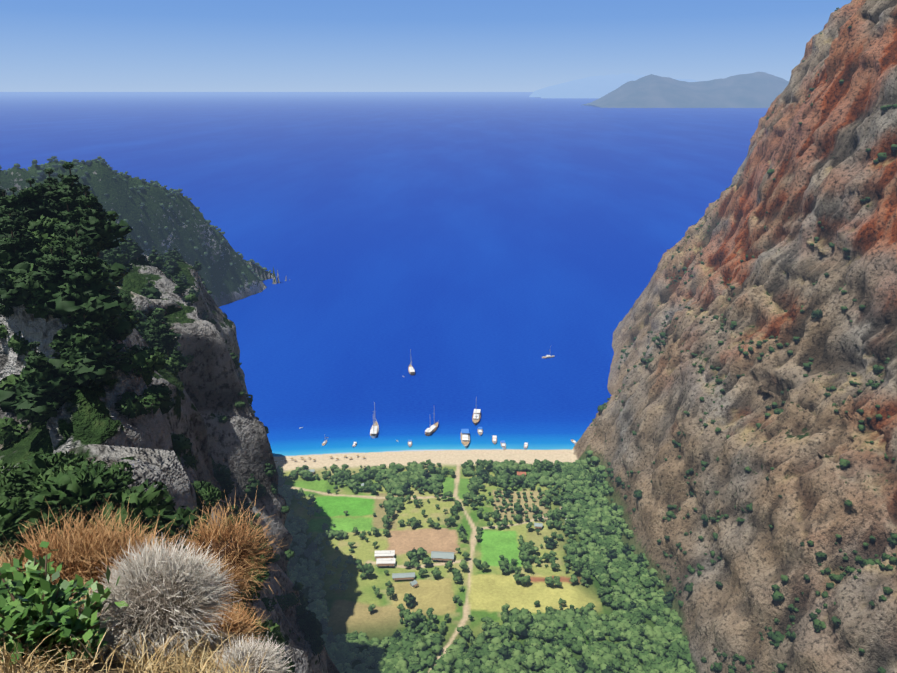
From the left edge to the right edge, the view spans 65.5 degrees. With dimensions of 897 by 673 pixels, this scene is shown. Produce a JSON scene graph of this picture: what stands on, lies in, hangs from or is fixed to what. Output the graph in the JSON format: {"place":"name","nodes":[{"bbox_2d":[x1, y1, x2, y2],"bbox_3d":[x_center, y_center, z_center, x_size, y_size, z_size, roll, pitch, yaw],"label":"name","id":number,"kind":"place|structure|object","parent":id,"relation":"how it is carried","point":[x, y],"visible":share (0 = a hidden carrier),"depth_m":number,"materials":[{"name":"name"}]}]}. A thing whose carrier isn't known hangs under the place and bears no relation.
{"place":"outdoors","nodes":[
{"label":"outdoors","id":0,"kind":"place"},
{"bbox_2d":[0,92,767,251],"bbox_3d":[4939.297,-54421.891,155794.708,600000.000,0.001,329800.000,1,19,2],"label":"open sea","id":1,"kind":"structure","parent":0,"point":[501,171],"depth_m":3786.56,"materials":[{"name":"liquid"}]},
{"bbox_2d":[583,72,788,107],"bbox_3d":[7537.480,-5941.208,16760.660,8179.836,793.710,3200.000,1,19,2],"label":"distant island","id":2,"kind":"structure","parent":1,"relation":"on","point":[758,90],"depth_m":15959.99,"materials":[{"name":"stone"}]},
{"bbox_2d":[0,0,851,91],"label":"sky","id":3,"kind":"structure","parent":0,"point":[46,45],"materials":[{"name":"blue"}]},
{"bbox_2d":[219,249,664,456],"bbox_3d":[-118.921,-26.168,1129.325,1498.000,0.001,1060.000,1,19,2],"label":"sea","id":4,"kind":"structure","parent":0,"point":[327,340],"depth_m":1025.66,"materials":[{"name":"liquid"}]},
{"bbox_2d":[370,402,378,437],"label":"sailboat","id":5,"kind":"object","parent":4,"relation":"on","point":[374,430],"visible":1,"depth_m":751.43,"materials":[{"name":"paint"}]},
{"bbox_2d":[408,349,414,374],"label":"sailboat","id":6,"kind":"object","parent":4,"relation":"on","point":[411,370],"visible":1,"depth_m":916.04,"materials":[{"name":"white wood"}]},
{"bbox_2d":[425,422,437,435],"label":"sailboat","id":7,"kind":"object","parent":4,"relation":"on","point":[431,430],"visible":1,"depth_m":757.14,"materials":[{"name":"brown wood"}]},
{"bbox_2d":[461,429,469,447],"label":"boat","id":8,"kind":"object","parent":4,"relation":"on","point":[465,437],"visible":1,"depth_m":739.88,"materials":[{"name":"white paint"}]},
{"bbox_2d":[472,409,480,424],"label":"boat","id":9,"kind":"object","parent":4,"relation":"on","point":[476,416],"visible":1,"depth_m":788.67,"materials":[{"name":"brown wood"}]},
{"bbox_2d":[478,427,482,435],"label":"day boat","id":10,"kind":"object","parent":4,"relation":"in","point":[480,430],"visible":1,"depth_m":758.68,"materials":[{"name":"white paint"}]},
{"bbox_2d":[492,435,496,444],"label":"day boat","id":11,"kind":"object","parent":4,"relation":"in","point":[494,439],"visible":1,"depth_m":739.44,"materials":[{"name":"white wood"}]},
{"bbox_2d":[500,440,505,449],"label":"day boat","id":12,"kind":"object","parent":4,"relation":"on","point":[503,443],"visible":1,"depth_m":729.99,"materials":[{"name":"white paint"}]},
{"bbox_2d":[0,0,896,672],"bbox_3d":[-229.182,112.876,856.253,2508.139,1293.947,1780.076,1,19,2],"label":"canyon terrain","id":13,"kind":"structure","parent":0,"point":[828,174],"depth_m":492.57,"materials":[{"name":"brown stone"}]},
{"bbox_2d":[0,156,270,287],"bbox_3d":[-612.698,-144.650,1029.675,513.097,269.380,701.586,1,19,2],"label":"headland scrub","id":14,"kind":"object","parent":13,"relation":"on","point":[102,160],"visible":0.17,"depth_m":1102.05,"materials":[{"name":"green plant"}]},
{"bbox_2d":[1,564,271,672],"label":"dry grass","id":15,"kind":"structure","parent":13,"relation":"on","point":[98,666],"depth_m":3.13,"materials":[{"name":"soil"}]},
{"bbox_2d":[0,547,93,614],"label":"green shrub","id":16,"kind":"object","parent":15,"relation":"on","point":[28,582],"visible":0.17,"depth_m":3.46,"materials":[{"name":"green plant"}]},
{"bbox_2d":[0,541,128,667],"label":"green shrub","id":17,"kind":"object","parent":15,"relation":"on","point":[51,611],"visible":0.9,"depth_m":2.97,"materials":[{"name":"green plant"}]},
{"bbox_2d":[0,497,149,609],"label":"dry rusty scrub","id":18,"kind":"object","parent":15,"relation":"on","point":[48,539],"visible":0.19,"depth_m":4.47,"materials":[{"name":"brown plant"}]},
{"bbox_2d":[16,526,135,607],"bbox_3d":[-2.384,1.593,4.419,1.118,0.932,1.226,1,19,2],"label":"dry rusty scrub","id":19,"kind":"object","parent":15,"relation":"on","point":[71,552],"visible":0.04,"depth_m":4.36,"materials":[{"name":"brown plant"}]},
{"bbox_2d":[42,495,172,597],"bbox_3d":[-2.248,1.423,4.514,0.918,0.836,1.035,1,19,2],"label":"dry rusty scrub","id":20,"kind":"object","parent":15,"relation":"on","point":[101,528],"visible":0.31,"depth_m":4.51,"materials":[{"name":"brown plant"}]},
{"bbox_2d":[0,543,266,672],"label":"dry grass tufts","id":21,"kind":"object","parent":15,"relation":"on","point":[202,662],"visible":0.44,"depth_m":2.97,"materials":[{"name":"plant"}]},
{"bbox_2d":[55,511,220,610],"bbox_3d":[-2.006,1.446,4.373,1.056,0.726,1.137,1,19,2],"label":"dry rusty scrub","id":22,"kind":"object","parent":15,"relation":"on","point":[106,563],"visible":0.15,"depth_m":4.38,"materials":[{"name":"brown plant"}]},
{"bbox_2d":[76,532,243,666],"bbox_3d":[-1.422,1.276,3.390,0.799,0.662,0.860,1,19,2],"label":"dry shrub","id":23,"kind":"object","parent":15,"relation":"on","point":[163,601],"visible":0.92,"depth_m":3.31,"materials":[{"name":"grey plant"}]},
{"bbox_2d":[188,539,260,617],"bbox_3d":[-1.624,1.637,4.643,0.746,0.615,0.766,1,19,2],"label":"dry rusty scrub","id":24,"kind":"object","parent":15,"relation":"on","point":[232,571],"visible":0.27,"depth_m":4.71,"materials":[{"name":"brown plant"}]},
{"bbox_2d":[176,483,286,616],"bbox_3d":[-1.607,1.516,5.000,0.930,0.926,1.061,1,19,2],"label":"dry rusty scrub","id":25,"kind":"object","parent":15,"relation":"on","point":[234,546],"visible":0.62,"depth_m":5.00,"materials":[{"name":"brown plant"}]},
{"bbox_2d":[195,597,269,644],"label":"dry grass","id":26,"kind":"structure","parent":15,"relation":"on","point":[233,623],"depth_m":4.28,"materials":[{"name":"brown plant"}]},
{"bbox_2d":[207,631,296,672],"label":"dry shrub","id":27,"kind":"object","parent":15,"relation":"on","point":[270,656],"visible":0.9,"depth_m":3.05,"materials":[{"name":"grey plant"}]},
{"bbox_2d":[0,451,295,672],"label":"wall bushes","id":28,"kind":"object","parent":13,"relation":"on","point":[36,482],"depth_m":38.66,"materials":[{"name":"green plant"}]},
{"bbox_2d":[0,209,306,630],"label":"wall bushes","id":29,"kind":"object","parent":13,"relation":"on","point":[146,359],"depth_m":87.24,"materials":[{"name":"green plant"}]},
{"bbox_2d":[0,162,324,654],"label":"trees","id":30,"kind":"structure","parent":13,"relation":"on","point":[81,268],"depth_m":84.53,"materials":[{"name":"green plant"}]},
{"bbox_2d":[109,254,307,604],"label":"shrubs","id":31,"kind":"object","parent":13,"relation":"on","point":[191,298],"depth_m":224.51,"materials":[{"name":"green plant"}]},
{"bbox_2d":[97,236,345,672],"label":"shrubs","id":32,"kind":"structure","parent":13,"relation":"on","point":[133,250],"depth_m":238.35,"materials":[{"name":"green plant"}]},
{"bbox_2d":[274,457,315,462],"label":"beach umbrellas","id":33,"kind":"object","parent":13,"relation":"on","point":[295,459],"visible":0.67,"depth_m":695.49,"materials":[{"name":"fabric"}]},
{"bbox_2d":[374,550,394,559],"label":"building","id":34,"kind":"structure","parent":13,"relation":"on","point":[385,554],"depth_m":538.44,"materials":[{"name":"paint"}]},
{"bbox_2d":[376,558,395,566],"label":"building","id":35,"kind":"structure","parent":13,"relation":"on","point":[385,562],"depth_m":529.55,"materials":[{"name":"paint"}]},
{"bbox_2d":[392,572,414,580],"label":"long grey shed","id":36,"kind":"object","parent":13,"relation":"on","point":[403,576],"visible":0.96,"depth_m":514.38,"materials":[{"name":"metal"}]},
{"bbox_2d":[410,580,418,586],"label":"hut","id":37,"kind":"object","parent":13,"relation":"on","point":[414,583],"visible":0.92,"depth_m":506.88,"materials":[{"name":"white paint"}]},
{"bbox_2d":[431,551,454,561],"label":"building","id":38,"kind":"structure","parent":13,"relation":"on","point":[441,556],"depth_m":536.35,"materials":[{"name":"white paint"}]},
{"bbox_2d":[277,459,629,645],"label":"valley trees","id":39,"kind":"object","parent":13,"relation":"on","point":[313,575],"visible":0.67,"depth_m":547.85,"materials":[{"name":"green plant"}]},
{"bbox_2d":[277,462,673,672],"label":"valley conifers","id":40,"kind":"object","parent":13,"relation":"on","point":[581,662],"visible":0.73,"depth_m":522.78,"materials":[{"name":"green plant"}]},
{"bbox_2d":[290,450,695,672],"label":"trees","id":41,"kind":"object","parent":13,"relation":"on","point":[622,570],"visible":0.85,"depth_m":459.45,"materials":[{"name":"green plant"}]},
{"bbox_2d":[494,490,550,521],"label":"orchard trees","id":42,"kind":"object","parent":13,"relation":"on","point":[518,501],"visible":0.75,"depth_m":613.13,"materials":[{"name":"green plant"}]},
{"bbox_2d":[534,522,542,528],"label":"hut","id":43,"kind":"object","parent":13,"relation":"on","point":[538,525],"visible":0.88,"depth_m":579.24,"materials":[{"name":"white paint"}]},
{"bbox_2d":[591,7,896,672],"bbox_3d":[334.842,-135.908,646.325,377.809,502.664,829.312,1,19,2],"label":"shrubs","id":44,"kind":"object","parent":13,"relation":"on","point":[777,637],"depth_m":464.64,"materials":[{"name":"green plant"}]},
{"bbox_2d":[529,73,697,97],"bbox_3d":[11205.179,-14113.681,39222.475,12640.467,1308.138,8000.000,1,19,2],"label":"distant mountain","id":45,"kind":"structure","parent":0,"point":[599,86],"depth_m":37579.55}
]}

